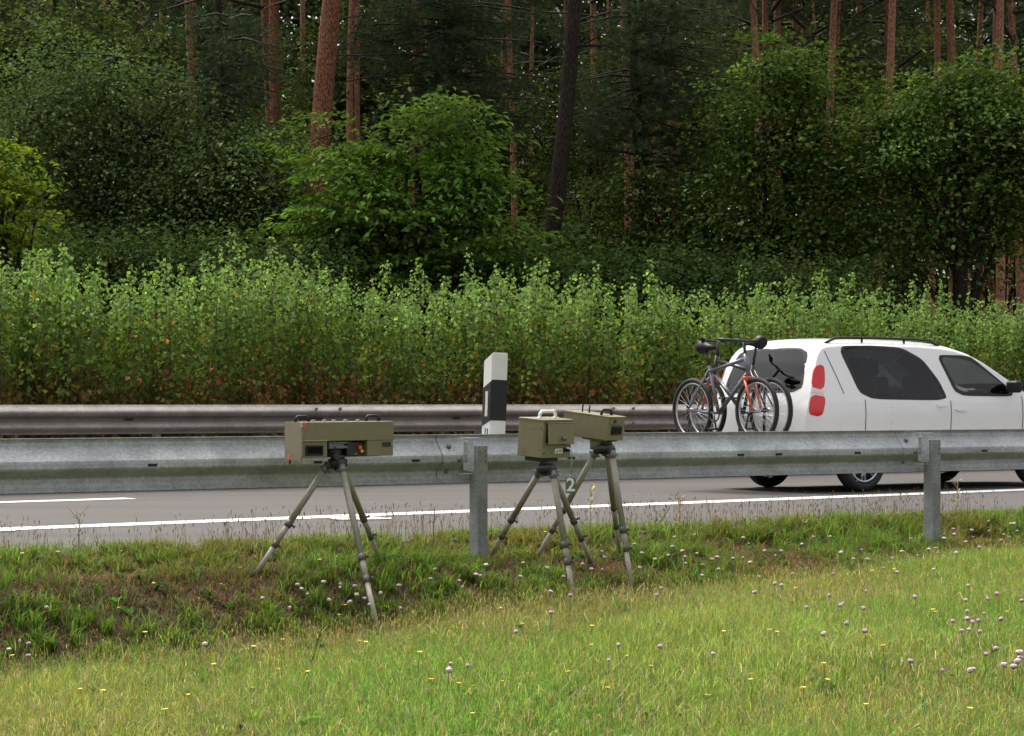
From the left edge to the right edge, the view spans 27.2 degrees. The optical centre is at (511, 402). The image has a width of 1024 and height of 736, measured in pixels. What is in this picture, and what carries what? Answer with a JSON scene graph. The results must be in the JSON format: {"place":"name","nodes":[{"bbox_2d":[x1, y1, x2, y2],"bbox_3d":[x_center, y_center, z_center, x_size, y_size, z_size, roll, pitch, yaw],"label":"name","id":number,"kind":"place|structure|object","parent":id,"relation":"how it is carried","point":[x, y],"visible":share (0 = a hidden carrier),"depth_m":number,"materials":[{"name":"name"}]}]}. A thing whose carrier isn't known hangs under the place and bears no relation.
{"place":"outdoors","nodes":[
{"label":"outdoors","id":0,"kind":"place"},
{"bbox_2d":[0,404,1023,735],"bbox_3d":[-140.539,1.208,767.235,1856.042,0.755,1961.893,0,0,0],"label":"ground","id":1,"kind":"structure","parent":0,"point":[90,594],"depth_m":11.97,"materials":[{"name":"green plant"}]},
{"bbox_2d":[0,27,77,247],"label":"oak tree","id":2,"kind":"object","parent":1,"relation":"on","point":[4,74],"visible":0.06,"depth_m":52.13,"materials":[{"name":"green plant"}]},
{"bbox_2d":[0,129,85,438],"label":"oak tree","id":3,"kind":"object","parent":1,"relation":"on","point":[7,191],"visible":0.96,"depth_m":35.83,"materials":[{"name":"green plant"}]},
{"bbox_2d":[0,0,128,317],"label":"pine tree","id":4,"kind":"object","parent":1,"relation":"on","point":[2,15],"visible":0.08,"depth_m":57.92,"materials":[{"name":"green plant"}]},
{"bbox_2d":[0,0,149,330],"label":"pine tree","id":5,"kind":"object","parent":1,"relation":"on","point":[68,1],"visible":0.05,"depth_m":65.85,"materials":[{"name":"green plant"}]},
{"bbox_2d":[0,0,186,377],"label":"oak tree","id":6,"kind":"object","parent":1,"relation":"on","point":[26,23],"visible":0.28,"depth_m":54.34,"materials":[{"name":"green plant"}]},
{"bbox_2d":[2,202,188,404],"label":"bush","id":7,"kind":"object","parent":1,"relation":"on","point":[57,239],"visible":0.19,"depth_m":37.53,"materials":[{"name":"green plant"}]},
{"bbox_2d":[8,119,192,402],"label":"oak tree","id":8,"kind":"object","parent":1,"relation":"on","point":[70,208],"visible":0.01,"depth_m":53.33,"materials":[{"name":"green plant"}]},
{"bbox_2d":[57,0,182,385],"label":"pine tree","id":9,"kind":"object","parent":1,"relation":"on","point":[138,28],"visible":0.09,"depth_m":59.24,"materials":[{"name":"green plant"}]},
{"bbox_2d":[12,191,243,347],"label":"bush","id":10,"kind":"object","parent":1,"relation":"on","point":[128,246],"visible":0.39,"depth_m":37.85,"materials":[{"name":"green plant"}]},
{"bbox_2d":[0,3,304,404],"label":"oak tree","id":11,"kind":"object","parent":1,"relation":"on","point":[64,154],"visible":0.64,"depth_m":41.13,"materials":[{"name":"green plant"}]},
{"bbox_2d":[99,0,207,396],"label":"pine tree","id":12,"kind":"object","parent":1,"relation":"on","point":[159,18],"visible":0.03,"depth_m":70.15,"materials":[{"name":"green plant"}]},
{"bbox_2d":[43,0,313,402],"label":"oak tree","id":13,"kind":"object","parent":1,"relation":"on","point":[174,41],"visible":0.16,"depth_m":57.05,"materials":[{"name":"green plant"}]},
{"bbox_2d":[168,0,202,435],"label":"pine tree","id":14,"kind":"object","parent":1,"relation":"on","point":[191,61],"visible":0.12,"depth_m":51.92,"materials":[{"name":"brown plant"}]},
{"bbox_2d":[90,0,283,404],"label":"pine tree","id":15,"kind":"object","parent":1,"relation":"on","point":[182,9],"visible":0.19,"depth_m":56.44,"materials":[{"name":"green plant"}]},
{"bbox_2d":[42,86,359,403],"bbox_3d":[-6.209,-2.438,40.654,7.342,7.045,5.721,0,0,0],"label":"oak tree","id":16,"kind":"object","parent":1,"relation":"on","point":[229,159],"visible":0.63,"depth_m":40.16,"materials":[{"name":"green plant"}]},
{"bbox_2d":[142,0,285,386],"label":"pine tree","id":17,"kind":"object","parent":1,"relation":"on","point":[265,11],"visible":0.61,"depth_m":46.46,"materials":[{"name":"brown plant"}]},
{"bbox_2d":[83,184,345,398],"bbox_3d":[-5.456,-1.385,37.582,4.883,4.939,5.031,0,0,25],"label":"bush","id":18,"kind":"object","parent":1,"relation":"on","point":[194,254],"visible":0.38,"depth_m":37.28,"materials":[{"name":"green plant"}]},
{"bbox_2d":[93,0,343,328],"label":"pine tree","id":19,"kind":"object","parent":1,"relation":"on","point":[221,51],"visible":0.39,"depth_m":42.32,"materials":[{"name":"green plant"}]},
{"bbox_2d":[165,0,316,114],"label":"pine tree","id":20,"kind":"object","parent":1,"relation":"on","point":[280,26],"visible":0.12,"depth_m":71.72,"materials":[{"name":"green plant"}]},
{"bbox_2d":[227,0,306,399],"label":"pine tree","id":21,"kind":"object","parent":1,"relation":"on","point":[283,50],"visible":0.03,"depth_m":81.82,"materials":[{"name":"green plant"}]},
{"bbox_2d":[239,0,300,384],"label":"pine tree","id":22,"kind":"object","parent":1,"relation":"on","point":[273,13],"visible":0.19,"depth_m":45.84,"materials":[{"name":"brown plant"}]},
{"bbox_2d":[231,0,340,401],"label":"pine tree","id":23,"kind":"object","parent":1,"relation":"on","point":[323,94],"visible":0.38,"depth_m":40.77,"materials":[{"name":"brown plant"}]},
{"bbox_2d":[284,0,305,187],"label":"pine tree","id":24,"kind":"object","parent":1,"relation":"on","point":[302,16],"visible":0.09,"depth_m":61.96,"materials":[{"name":"brown plant"}]},
{"bbox_2d":[157,212,443,370],"bbox_3d":[-3.767,-1.118,36.887,5.087,4.405,5.420,0,0,34],"label":"bush","id":25,"kind":"object","parent":1,"relation":"on","point":[327,257],"visible":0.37,"depth_m":36.30,"materials":[{"name":"green plant"}]},
{"bbox_2d":[252,455,378,627],"bbox_3d":[-1.157,0.818,12.809,0.795,1.004,1.251,0,0,0],"label":"tripod","id":26,"kind":"object","parent":1,"relation":"on","point":[340,466],"visible":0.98,"depth_m":12.64,"materials":[{"name":"grey metal"}]},
{"bbox_2d":[285,414,393,463],"bbox_3d":[-1.037,0.218,12.794,0.639,0.296,0.226,0,0,-33],"label":"sensor box","id":27,"kind":"object","parent":26,"relation":"on","point":[334,439],"visible":1,"depth_m":12.70,"materials":[{"name":"green paint"}]},
{"bbox_2d":[305,445,322,455],"bbox_3d":[-1.169,0.286,12.602,0.118,0.060,0.008,0,0,-33],"label":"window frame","id":28,"kind":"structure","parent":27,"relation":"in","point":[313,450],"depth_m":12.59,"materials":[{"name":"black plastic"}]},
{"bbox_2d":[139,48,500,384],"bbox_3d":[-5.085,-3.687,51.996,8.573,9.543,7.097,0,0,13],"label":"oak tree","id":29,"kind":"object","parent":1,"relation":"on","point":[336,126],"visible":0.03,"depth_m":51.89,"materials":[{"name":"green plant"}]},
{"bbox_2d":[286,0,388,404],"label":"pine tree","id":30,"kind":"object","parent":1,"relation":"on","point":[352,4],"visible":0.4,"depth_m":49.86,"materials":[{"name":"brown plant"}]},
{"bbox_2d":[245,215,460,391],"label":"bush","id":31,"kind":"object","parent":1,"relation":"on","point":[362,309],"visible":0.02,"depth_m":38.73,"materials":[{"name":"green plant"}]},
{"bbox_2d":[245,0,483,356],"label":"oak tree","id":32,"kind":"object","parent":1,"relation":"on","point":[342,105],"visible":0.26,"depth_m":59.48,"materials":[{"name":"green plant"}]},
{"bbox_2d":[305,0,459,404],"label":"pine tree","id":33,"kind":"object","parent":1,"relation":"on","point":[357,83],"visible":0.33,"depth_m":58.01,"materials":[{"name":"brown plant"}]},
{"bbox_2d":[364,0,422,434],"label":"pine tree","id":34,"kind":"object","parent":1,"relation":"on","point":[415,88],"visible":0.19,"depth_m":44.95,"materials":[{"name":"brown plant"}]},
{"bbox_2d":[225,79,574,400],"bbox_3d":[-2.188,-2.223,37.825,6.601,6.617,5.003,0,0,15],"label":"oak tree","id":35,"kind":"object","parent":1,"relation":"on","point":[385,215],"visible":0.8,"depth_m":37.56,"materials":[{"name":"green plant"}]},
{"bbox_2d":[301,0,577,433],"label":"pine tree","id":36,"kind":"object","parent":1,"relation":"on","point":[450,49],"visible":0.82,"depth_m":43.47,"materials":[{"name":"green plant"}]},
{"bbox_2d":[327,200,563,401],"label":"oak tree","id":37,"kind":"object","parent":1,"relation":"on","point":[441,231],"depth_m":49.84,"materials":[{"name":"green plant"}]},
{"bbox_2d":[363,37,576,375],"bbox_3d":[-0.898,-4.729,60.175,7.624,11.627,6.398,0,0,0],"label":"oak tree","id":38,"kind":"object","parent":1,"relation":"on","point":[505,152],"visible":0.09,"depth_m":59.54,"materials":[{"name":"green plant"}]},
{"bbox_2d":[422,0,556,380],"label":"pine tree","id":39,"kind":"object","parent":1,"relation":"on","point":[494,1],"visible":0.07,"depth_m":69.69,"materials":[{"name":"green plant"}]},
{"bbox_2d":[382,211,616,401],"bbox_3d":[-0.116,-1.217,38.889,4.934,4.603,5.263,0,0,0],"label":"bush","id":40,"kind":"object","parent":1,"relation":"on","point":[490,271],"visible":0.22,"depth_m":38.03,"materials":[{"name":"green plant"}]},
{"bbox_2d":[357,224,655,433],"bbox_3d":[-1.334,-1.227,39.319,5.723,4.623,6.733,0,0,-35],"label":"bush","id":41,"kind":"object","parent":1,"relation":"on","point":[460,266],"visible":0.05,"depth_m":38.42,"materials":[{"name":"green plant"}]},
{"bbox_2d":[424,0,589,349],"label":"pine tree","id":42,"kind":"object","parent":1,"relation":"on","point":[530,3],"visible":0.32,"depth_m":59.75,"materials":[{"name":"green plant"}]},
{"bbox_2d":[0,228,1023,438],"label":"hedge","id":43,"kind":"object","parent":1,"relation":"on","point":[68,383],"visible":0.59,"depth_m":25.14,"materials":[{"name":"green plant"}]},
{"bbox_2d":[0,429,1023,560],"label":"guardrail","id":44,"kind":"object","parent":1,"relation":"on","point":[477,462],"visible":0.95,"depth_m":13.68,"materials":[{"name":"metal"}]},
{"bbox_2d":[482,353,507,433],"bbox_3d":[-0.129,-0.017,13.994,0.162,0.627,0.129,3,-1,-29],"label":"delineator post","id":45,"kind":"object","parent":44,"relation":"attached to","point":[494,406],"visible":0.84,"depth_m":13.96,"materials":[{"name":"white plastic"}]},
{"bbox_2d":[0,0,1023,401],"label":"distant woodland","id":46,"kind":"object","parent":1,"relation":"on","point":[554,64],"visible":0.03,"depth_m":86.29,"materials":[{"name":"green plant"}]},
{"bbox_2d":[504,0,558,249],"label":"pine tree","id":47,"kind":"object","parent":1,"relation":"on","point":[513,150],"visible":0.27,"depth_m":49.93,"materials":[{"name":"brown plant"}]},
{"bbox_2d":[457,0,621,373],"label":"pine tree","id":48,"kind":"object","parent":1,"relation":"on","point":[544,32],"visible":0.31,"depth_m":61.71,"materials":[{"name":"green plant"}]},
{"bbox_2d":[490,461,592,596],"bbox_3d":[0.179,0.794,13.358,0.716,0.861,0.785,0,0,0],"label":"tripod","id":49,"kind":"object","parent":1,"relation":"on","point":[546,468],"visible":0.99,"depth_m":13.27,"materials":[{"name":"grey metal"}]},
{"bbox_2d":[517,410,574,461],"bbox_3d":[0.228,0.207,13.250,0.257,0.321,0.295,6,4,40],"label":"flash box","id":50,"kind":"object","parent":49,"relation":"on","point":[541,439],"visible":1,"depth_m":13.18,"materials":[{"name":"green paint"}]},
{"bbox_2d":[566,448,575,492],"bbox_3d":[0.357,0.416,12.962,0.062,0.279,0.038,0,0,-6],"label":"number plate","id":51,"kind":"object","parent":50,"relation":"hanging from","point":[570,485],"visible":1,"depth_m":12.95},
{"bbox_2d":[484,0,599,221],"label":"pine tree","id":52,"kind":"object","parent":1,"relation":"on","point":[530,64],"visible":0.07,"depth_m":71.98,"materials":[{"name":"green plant"}]},
{"bbox_2d":[499,0,614,398],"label":"pine tree","id":53,"kind":"object","parent":1,"relation":"on","point":[562,138],"visible":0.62,"depth_m":39.86,"materials":[{"name":"brown plant"}]},
{"bbox_2d":[451,227,713,402],"bbox_3d":[1.270,-1.029,38.477,5.761,4.227,5.459,0,0,45],"label":"bush","id":54,"kind":"object","parent":1,"relation":"on","point":[586,268],"visible":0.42,"depth_m":37.57,"materials":[{"name":"green plant"}]},
{"bbox_2d":[470,21,696,337],"bbox_3d":[1.550,-3.377,43.525,5.068,8.920,5.010,0,0,-38],"label":"oak tree","id":55,"kind":"object","parent":1,"relation":"on","point":[571,176],"visible":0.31,"depth_m":43.60,"materials":[{"name":"green plant"}]},
{"bbox_2d":[537,441,633,589],"bbox_3d":[0.451,0.719,13.835,0.642,0.943,1.060,0,0,0],"label":"tripod","id":56,"kind":"object","parent":1,"relation":"on","point":[607,450],"visible":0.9,"depth_m":13.56,"materials":[{"name":"grey metal"}]},
{"bbox_2d":[564,404,625,449],"bbox_3d":[0.531,0.161,13.621,0.337,0.279,0.231,8,4,30],"label":"camera box","id":57,"kind":"object","parent":56,"relation":"on","point":[595,428],"visible":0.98,"depth_m":13.53,"materials":[{"name":"green paint"}]},
{"bbox_2d":[544,0,647,398],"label":"pine tree","id":58,"kind":"object","parent":1,"relation":"on","point":[603,10],"visible":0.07,"depth_m":83.98,"materials":[{"name":"green plant"}]},
{"bbox_2d":[576,0,635,432],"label":"pine tree","id":59,"kind":"object","parent":1,"relation":"on","point":[622,28],"visible":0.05,"depth_m":51.95,"materials":[{"name":"brown plant"}]},
{"bbox_2d":[535,0,678,402],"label":"pine tree","id":60,"kind":"object","parent":1,"relation":"on","point":[593,3],"visible":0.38,"depth_m":57.00,"materials":[{"name":"brown plant"}]},
{"bbox_2d":[502,56,739,382],"bbox_3d":[3.277,-4.090,57.822,7.919,10.348,6.207,0,0,0],"label":"oak tree","id":61,"kind":"object","parent":1,"relation":"on","point":[581,187],"visible":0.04,"depth_m":57.31,"materials":[{"name":"green plant"}]},
{"bbox_2d":[484,226,771,395],"bbox_3d":[2.528,-1.032,38.256,5.590,4.299,5.695,0,0,-34],"label":"bush","id":62,"kind":"object","parent":1,"relation":"on","point":[679,270],"visible":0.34,"depth_m":37.70,"materials":[{"name":"green plant"}]},
{"bbox_2d":[539,0,777,396],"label":"pine tree","id":63,"kind":"object","parent":1,"relation":"on","point":[651,45],"visible":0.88,"depth_m":41.33,"materials":[{"name":"green plant"}]},
{"bbox_2d":[628,0,713,431],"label":"pine tree","id":64,"kind":"object","parent":1,"relation":"on","point":[669,122],"visible":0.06,"depth_m":46.93,"materials":[{"name":"brown plant"}]},
{"bbox_2d":[499,145,877,376],"bbox_3d":[3.346,-1.891,41.017,7.653,5.955,4.969,0,0,21],"label":"bush","id":65,"kind":"object","parent":1,"relation":"on","point":[657,191],"visible":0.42,"depth_m":40.85,"materials":[{"name":"green plant"}]},
{"bbox_2d":[587,7,849,370],"bbox_3d":[6.171,-5.370,62.063,8.291,12.908,7.793,0,0,0],"label":"oak tree","id":66,"kind":"object","parent":1,"relation":"on","point":[693,124],"visible":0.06,"depth_m":61.44,"materials":[{"name":"green plant"}]},
{"bbox_2d":[663,0,816,242],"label":"pine tree","id":67,"kind":"object","parent":1,"relation":"on","point":[740,26],"visible":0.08,"depth_m":65.49,"materials":[{"name":"green plant"}]},
{"bbox_2d":[750,0,769,241],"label":"pine tree","id":68,"kind":"object","parent":1,"relation":"on","point":[753,14],"visible":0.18,"depth_m":46.96,"materials":[{"name":"brown plant"}]},
{"bbox_2d":[619,222,901,374],"bbox_3d":[4.119,-0.885,37.931,5.667,4.556,5.775,0,0,0],"label":"bush","id":69,"kind":"object","parent":1,"relation":"on","point":[764,270],"visible":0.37,"depth_m":37.15,"materials":[{"name":"green plant"}]},
{"bbox_2d":[774,0,783,231],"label":"pine tree","id":70,"kind":"object","parent":1,"relation":"on","point":[778,22],"visible":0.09,"depth_m":54.00,"materials":[{"name":"brown plant"}]},
{"bbox_2d":[697,0,868,208],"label":"pine tree","id":71,"kind":"object","parent":1,"relation":"on","point":[795,25],"visible":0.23,"depth_m":57.91,"materials":[{"name":"green plant"}]},
{"bbox_2d":[650,2,922,225],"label":"oak tree","id":72,"kind":"object","parent":1,"relation":"on","point":[853,92],"visible":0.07,"depth_m":55.02,"materials":[{"name":"green plant"}]},
{"bbox_2d":[623,22,969,335],"bbox_3d":[5.393,-3.069,40.820,6.782,8.306,5.401,0,0,0],"label":"oak tree","id":73,"kind":"object","parent":1,"relation":"on","point":[790,68],"visible":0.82,"depth_m":39.96,"materials":[{"name":"green plant"}]},
{"bbox_2d":[680,0,915,335],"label":"pine tree","id":74,"kind":"object","parent":1,"relation":"on","point":[765,15],"visible":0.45,"depth_m":52.12,"materials":[{"name":"green plant"}]},
{"bbox_2d":[768,0,848,325],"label":"pine tree","id":75,"kind":"object","parent":1,"relation":"on","point":[837,34],"visible":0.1,"depth_m":54.85,"materials":[{"name":"brown plant"}]},
{"bbox_2d":[715,0,904,212],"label":"pine tree","id":76,"kind":"object","parent":1,"relation":"on","point":[784,9],"visible":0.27,"depth_m":55.12,"materials":[{"name":"green plant"}]},
{"bbox_2d":[771,0,855,269],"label":"pine tree","id":77,"kind":"object","parent":1,"relation":"on","point":[823,5],"visible":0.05,"depth_m":81.72,"materials":[{"name":"green plant"}]},
{"bbox_2d":[728,243,944,336],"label":"bush","id":78,"kind":"object","parent":1,"relation":"on","point":[833,271],"visible":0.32,"depth_m":37.36,"materials":[{"name":"green plant"}]},
{"bbox_2d":[826,0,848,275],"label":"pine tree","id":79,"kind":"object","parent":1,"relation":"on","point":[833,23],"visible":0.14,"depth_m":48.85,"materials":[{"name":"brown plant"}]},
{"bbox_2d":[760,0,958,314],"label":"pine tree","id":80,"kind":"object","parent":1,"relation":"on","point":[881,6],"visible":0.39,"depth_m":59.53,"materials":[{"name":"green plant"}]},
{"bbox_2d":[800,0,940,336],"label":"pine tree","id":81,"kind":"object","parent":1,"relation":"on","point":[937,30],"visible":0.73,"depth_m":49.98,"materials":[{"name":"brown plant"}]},
{"bbox_2d":[808,0,974,333],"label":"pine tree","id":82,"kind":"object","parent":1,"relation":"on","point":[879,42],"visible":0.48,"depth_m":56.54,"materials":[{"name":"green plant"}]},
{"bbox_2d":[873,0,910,329],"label":"pine tree","id":83,"kind":"object","parent":1,"relation":"on","point":[891,35],"visible":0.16,"depth_m":46.90,"materials":[{"name":"brown plant"}]},
{"bbox_2d":[781,0,1010,336],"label":"oak tree","id":84,"kind":"object","parent":1,"relation":"on","point":[923,42],"visible":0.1,"depth_m":61.09,"materials":[{"name":"green plant"}]},
{"bbox_2d":[846,0,945,337],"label":"pine tree","id":85,"kind":"object","parent":1,"relation":"on","point":[917,2],"visible":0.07,"depth_m":67.33,"materials":[{"name":"green plant"}]},
{"bbox_2d":[790,31,1023,344],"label":"oak tree","id":86,"kind":"object","parent":1,"relation":"on","point":[964,164],"visible":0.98,"depth_m":38.97,"materials":[{"name":"green plant"}]},
{"bbox_2d":[893,0,955,347],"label":"pine tree","id":87,"kind":"object","parent":1,"relation":"on","point":[950,28],"visible":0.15,"depth_m":49.92,"materials":[{"name":"brown plant"}]},
{"bbox_2d":[887,0,983,319],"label":"pine tree","id":88,"kind":"object","parent":1,"relation":"on","point":[945,29],"visible":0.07,"depth_m":73.96,"materials":[{"name":"green plant"}]},
{"bbox_2d":[855,30,1023,323],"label":"oak tree","id":89,"kind":"object","parent":1,"relation":"on","point":[1010,294],"visible":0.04,"depth_m":53.87,"materials":[{"name":"green plant"}]},
{"bbox_2d":[905,0,1023,354],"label":"pine tree","id":90,"kind":"object","parent":1,"relation":"on","point":[981,18],"visible":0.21,"depth_m":59.89,"materials":[{"name":"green plant"}]},
{"bbox_2d":[931,0,1023,356],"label":"pine tree","id":91,"kind":"object","parent":1,"relation":"on","point":[971,25],"visible":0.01,"depth_m":84.03,"materials":[{"name":"green plant"}]},
{"bbox_2d":[954,1,1023,334],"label":"pine tree","id":92,"kind":"object","parent":1,"relation":"on","point":[1009,261],"visible":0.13,"depth_m":65.86,"materials":[{"name":"green plant"}]},
{"bbox_2d":[956,0,1023,377],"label":"pine tree","id":93,"kind":"object","parent":1,"relation":"on","point":[1011,30],"visible":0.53,"depth_m":49.96,"materials":[{"name":"green plant"}]},
{"bbox_2d":[987,3,995,338],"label":"pine tree","id":94,"kind":"object","parent":1,"relation":"on","point":[990,282],"visible":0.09,"depth_m":55.88,"materials":[{"name":"brown plant"}]},
{"bbox_2d":[986,0,1023,355],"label":"pine tree","id":95,"kind":"object","parent":1,"relation":"on","point":[1000,295],"visible":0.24,"depth_m":47.00,"materials":[{"name":"brown plant"}]},
{"bbox_2d":[0,536,1023,735],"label":"lawn grass","id":96,"kind":"structure","parent":0,"point":[684,629],"depth_m":9.99,"materials":[{"name":"green plant"}]},
{"bbox_2d":[0,470,1023,556],"bbox_3d":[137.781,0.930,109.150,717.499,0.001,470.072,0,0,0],"label":"road","id":97,"kind":"structure","parent":0,"point":[164,505],"depth_m":19.48,"materials":[{"name":"grey asphalt"}]},
{"bbox_2d":[0,498,134,502],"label":"lane line","id":98,"kind":"object","parent":97,"relation":"on","point":[63,500],"visible":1,"depth_m":19.99,"materials":[{"name":"paint"}]},
{"bbox_2d":[0,489,1023,529],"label":"edge line","id":99,"kind":"object","parent":97,"relation":"on","point":[321,516],"visible":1,"depth_m":17.97,"materials":[{"name":"paint"}]},
{"bbox_2d":[714,322,1023,491],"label":"suv","id":100,"kind":"object","parent":97,"relation":"on","point":[855,383],"visible":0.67,"depth_m":22.29,"materials":[{"name":"white metal"}]},
{"bbox_2d":[738,381,765,431],"bbox_3d":[2.299,0.155,22.072,0.728,0.766,1.450,0,0,-33],"label":"bike carrier","id":101,"kind":"object","parent":100,"relation":"attached to","point":[764,415],"visible":0.01,"depth_m":22.03,"materials":[{"name":"black plastic"}]},
{"bbox_2d":[672,337,778,431],"bbox_3d":[2.197,-0.123,21.934,0.631,1.080,1.734,0,0,-33],"label":"bicycle","id":102,"kind":"object","parent":101,"relation":"on","point":[702,347],"visible":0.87,"depth_m":21.90,"materials":[{"name":"metal"}]},
{"bbox_2d":[686,335,792,431],"bbox_3d":[2.360,-0.137,22.124,0.631,1.108,1.734,0,0,-33],"label":"bicycle","id":103,"kind":"object","parent":101,"relation":"on","point":[762,342],"visible":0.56,"depth_m":22.00,"materials":[{"name":"metal"}]},
{"label":"median bed","id":104,"kind":"structure","parent":0,"visible":0},
{"bbox_2d":[0,404,979,490],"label":"guardrail","id":105,"kind":"object","parent":104,"relation":"on","point":[156,420],"visible":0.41,"depth_m":23.18,"materials":[{"name":"metal"}]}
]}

